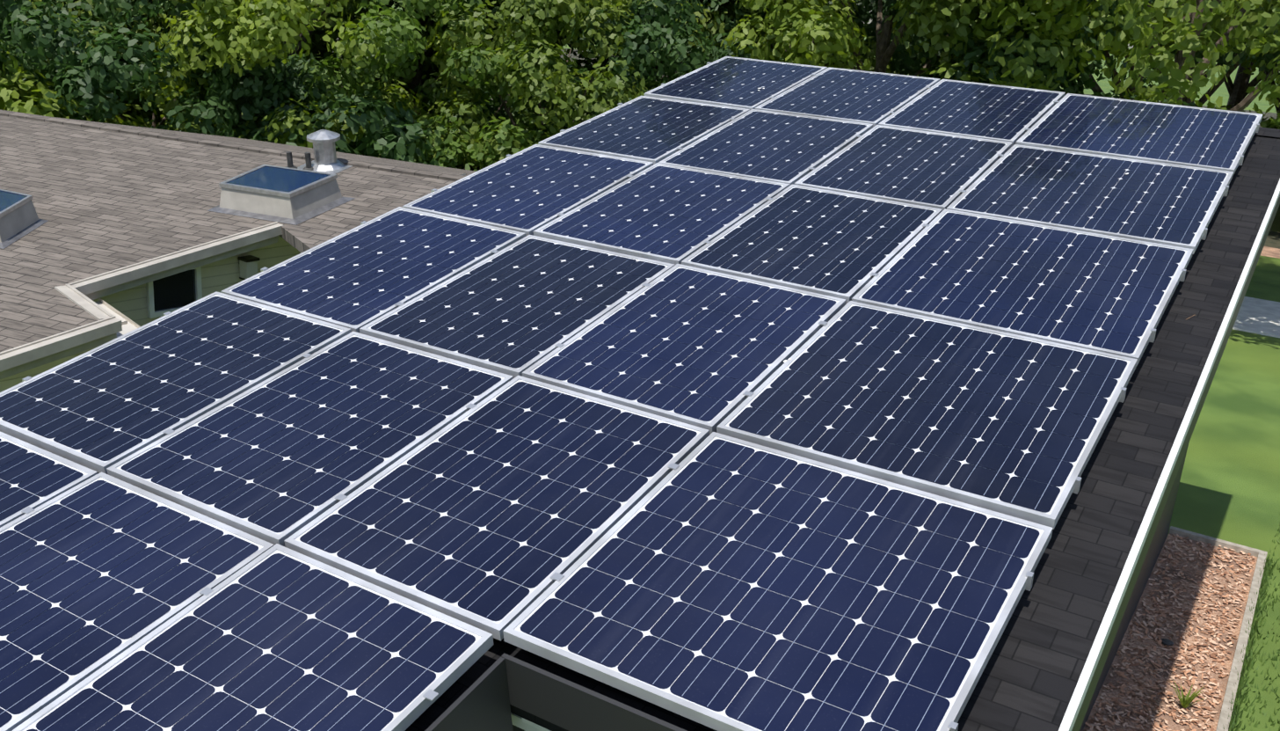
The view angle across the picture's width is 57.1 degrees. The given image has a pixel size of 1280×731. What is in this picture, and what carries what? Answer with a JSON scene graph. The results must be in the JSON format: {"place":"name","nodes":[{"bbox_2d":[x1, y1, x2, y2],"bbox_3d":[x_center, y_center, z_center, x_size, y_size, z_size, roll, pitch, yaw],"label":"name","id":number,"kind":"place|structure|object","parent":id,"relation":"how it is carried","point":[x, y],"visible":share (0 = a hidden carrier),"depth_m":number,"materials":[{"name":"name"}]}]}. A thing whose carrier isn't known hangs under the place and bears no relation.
{"place":"outdoors","nodes":[
{"label":"outdoors","id":0,"kind":"place"},
{"bbox_2d":[0,173,466,392],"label":"neighbour walls","id":1,"kind":"structure","parent":0,"point":[129,305],"depth_m":12.92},
{"bbox_2d":[145,266,202,318],"bbox_3d":[-5.015,-0.813,12.665,0.045,0.520,0.620,17,22,35],"label":"neighbour window","id":2,"kind":"structure","parent":1,"relation":"in","point":[174,292],"depth_m":12.67,"materials":[{"name":"black glass"}]},
{"bbox_2d":[0,115,455,352],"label":"neighbour roof","id":3,"kind":"structure","parent":1,"relation":"on","point":[104,201],"depth_m":13.70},
{"bbox_2d":[0,189,47,248],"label":"skylight","id":4,"kind":"object","parent":3,"relation":"on","point":[19,218],"visible":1,"depth_m":12.70,"materials":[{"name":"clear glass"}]},
{"bbox_2d":[94,300,137,337],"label":"neighbour soffit","id":5,"kind":"structure","parent":3,"relation":"attached to","point":[127,327],"depth_m":11.21,"materials":[{"name":"white paint"}]},
{"bbox_2d":[0,221,283,378],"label":"neighbour fascia","id":6,"kind":"structure","parent":3,"relation":"attached to","point":[106,327],"depth_m":11.57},
{"bbox_2d":[0,109,465,181],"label":"roof ridge cap","id":7,"kind":"object","parent":3,"relation":"on","point":[272,151],"visible":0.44,"depth_m":15.92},
{"bbox_2d":[207,164,355,225],"bbox_3d":[-4.194,-2.025,13.699,1.298,0.312,1.094,11,28,19],"label":"skylight","id":8,"kind":"object","parent":3,"relation":"on","point":[281,194],"visible":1,"depth_m":13.45,"materials":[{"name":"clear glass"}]},
{"bbox_2d":[285,151,313,170],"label":"vent pipes","id":9,"kind":"object","parent":3,"relation":"on","point":[308,160],"visible":0.88,"depth_m":14.96,"materials":[{"name":"grey metal"}]},
{"bbox_2d":[297,129,352,174],"bbox_3d":[-4.037,-2.788,15.083,0.600,0.470,0.640,11,28,19],"label":"roof vent","id":10,"kind":"object","parent":3,"relation":"on","point":[325,160],"visible":0.88,"depth_m":14.97,"materials":[{"name":"silver metal"}]},
{"bbox_2d":[237,254,259,279],"bbox_3d":[-4.415,-1.097,13.248,0.205,0.250,0.188,15,20,28],"label":"wall lantern","id":11,"kind":"object","parent":1,"relation":"attached to","point":[248,265],"visible":0.85,"depth_m":13.20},
{"bbox_2d":[55,116,475,175],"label":"neighbour roof","id":12,"kind":"structure","parent":1,"relation":"on","point":[366,158],"depth_m":19.50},
{"bbox_2d":[510,712,541,730],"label":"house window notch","id":13,"kind":"object","parent":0,"point":[517,720],"visible":0.09,"depth_m":3.69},
{"bbox_2d":[521,717,550,730],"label":"window frame","id":14,"kind":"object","parent":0,"point":[534,724],"depth_m":3.58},
{"bbox_2d":[160,0,1279,730],"bbox_3d":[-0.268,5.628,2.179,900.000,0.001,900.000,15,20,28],"label":"lawn ground","id":15,"kind":"structure","parent":0,"point":[1229,488],"depth_m":17.67,"materials":[{"name":"green plant"}]},
{"bbox_2d":[512,442,1189,730],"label":"house walls","id":16,"kind":"structure","parent":15,"relation":"on","point":[1154,549],"depth_m":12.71,"materials":[{"name":"beige paint"}]},
{"bbox_2d":[97,134,1279,730],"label":"house roof","id":17,"kind":"structure","parent":16,"relation":"on","point":[1029,676],"depth_m":4.09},
{"bbox_2d":[425,195,1279,730],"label":"roof fascia","id":18,"kind":"structure","parent":17,"relation":"attached to","point":[494,691],"depth_m":3.44,"materials":[{"name":"grey metal"}]},
{"bbox_2d":[1058,179,1279,730],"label":"house trim","id":19,"kind":"structure","parent":18,"relation":"attached to","point":[1077,699],"depth_m":4.16,"materials":[{"name":"white metal"}]},
{"bbox_2d":[1254,127,1279,137],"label":"roof ridge cap","id":20,"kind":"object","parent":17,"relation":"on","point":[1269,132],"depth_m":7.84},
{"bbox_2d":[1082,532,1257,730],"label":"mulch bed","id":21,"kind":"object","parent":15,"relation":"on","point":[1174,724],"visible":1,"depth_m":12.19,"materials":[{"name":"brown wood"}]},
{"bbox_2d":[1161,638,1173,645],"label":"bed stones","id":22,"kind":"object","parent":21,"relation":"on","point":[1167,642],"visible":0.94,"depth_m":12.11,"materials":[{"name":"grey stone"}]},
{"bbox_2d":[1169,678,1204,707],"bbox_3d":[5.099,3.090,10.990,0.360,0.239,0.248,6,18,3],"label":"bed weed","id":23,"kind":"object","parent":21,"relation":"in","point":[1186,701],"visible":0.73,"depth_m":10.99,"materials":[{"name":"green plant"}]},
{"bbox_2d":[1168,525,1267,730],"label":"garden bed edging","id":24,"kind":"object","parent":15,"relation":"on","point":[1232,687],"visible":0.79,"depth_m":12.80,"materials":[{"name":"grey concrete"}]},
{"bbox_2d":[1260,246,1279,258],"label":"mulch","id":25,"kind":"object","parent":15,"relation":"on","point":[1270,251],"depth_m":35.24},
{"bbox_2d":[332,37,1279,248],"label":"woodland floor","id":26,"kind":"structure","parent":0,"point":[1273,240],"depth_m":86.33,"materials":[{"name":"green plant"}]},
{"bbox_2d":[0,0,1279,170],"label":"tree","id":27,"kind":"object","parent":26,"relation":"on","point":[105,67],"depth_m":25.36,"materials":[{"name":"green plant"}]},
{"bbox_2d":[0,0,1279,170],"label":"tree","id":28,"kind":"object","parent":26,"relation":"on","point":[823,25],"depth_m":24.85,"materials":[{"name":"green plant"}]},
{"bbox_2d":[0,0,1279,171],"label":"tree","id":29,"kind":"object","parent":26,"relation":"on","point":[401,40],"depth_m":26.25,"materials":[{"name":"green plant"}]},
{"bbox_2d":[3,0,1279,169],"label":"tree","id":30,"kind":"object","parent":26,"relation":"on","point":[547,18],"depth_m":25.59,"materials":[{"name":"green plant"}]},
{"bbox_2d":[829,0,1133,48],"label":"sky","id":31,"kind":"structure","parent":0,"point":[870,20],"materials":[{"name":"white"}]},
{"bbox_2d":[1222,511,1279,730],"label":"lawn","id":32,"kind":"structure","parent":0,"point":[1247,661],"depth_m":11.98,"materials":[{"name":"green plant"}]},
{"bbox_2d":[1232,296,1279,337],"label":"garden path","id":33,"kind":"structure","parent":0,"point":[1257,316],"depth_m":26.66,"materials":[{"name":"grey stone"}]},
{"bbox_2d":[1270,204,1279,232],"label":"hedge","id":34,"kind":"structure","parent":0,"point":[1276,225],"depth_m":12.65,"materials":[{"name":"green plant"}]},
{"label":"array rails","id":35,"kind":"object","parent":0,"visible":0},
{"bbox_2d":[0,56,1262,730],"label":"solar panel frames","id":36,"kind":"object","parent":35,"relation":"on","point":[285,541],"visible":0.69,"depth_m":4.59,"materials":[{"name":"silver metal"}]},
{"bbox_2d":[0,57,1258,730],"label":"solar panels","id":37,"kind":"object","parent":36,"relation":"in","point":[760,590],"visible":1,"depth_m":4.56,"materials":[{"name":"blue glass"}]},
{"bbox_2d":[536,87,1128,362],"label":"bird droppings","id":38,"kind":"object","parent":37,"relation":"on","point":[785,360],"visible":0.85,"depth_m":6.88,"materials":[{"name":"white"}]},
{"bbox_2d":[21,62,1259,730],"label":"panel clamps","id":39,"kind":"object","parent":36,"relation":"attached to","point":[559,577],"visible":0.85,"depth_m":4.69,"materials":[{"name":"silver metal"}]}
]}

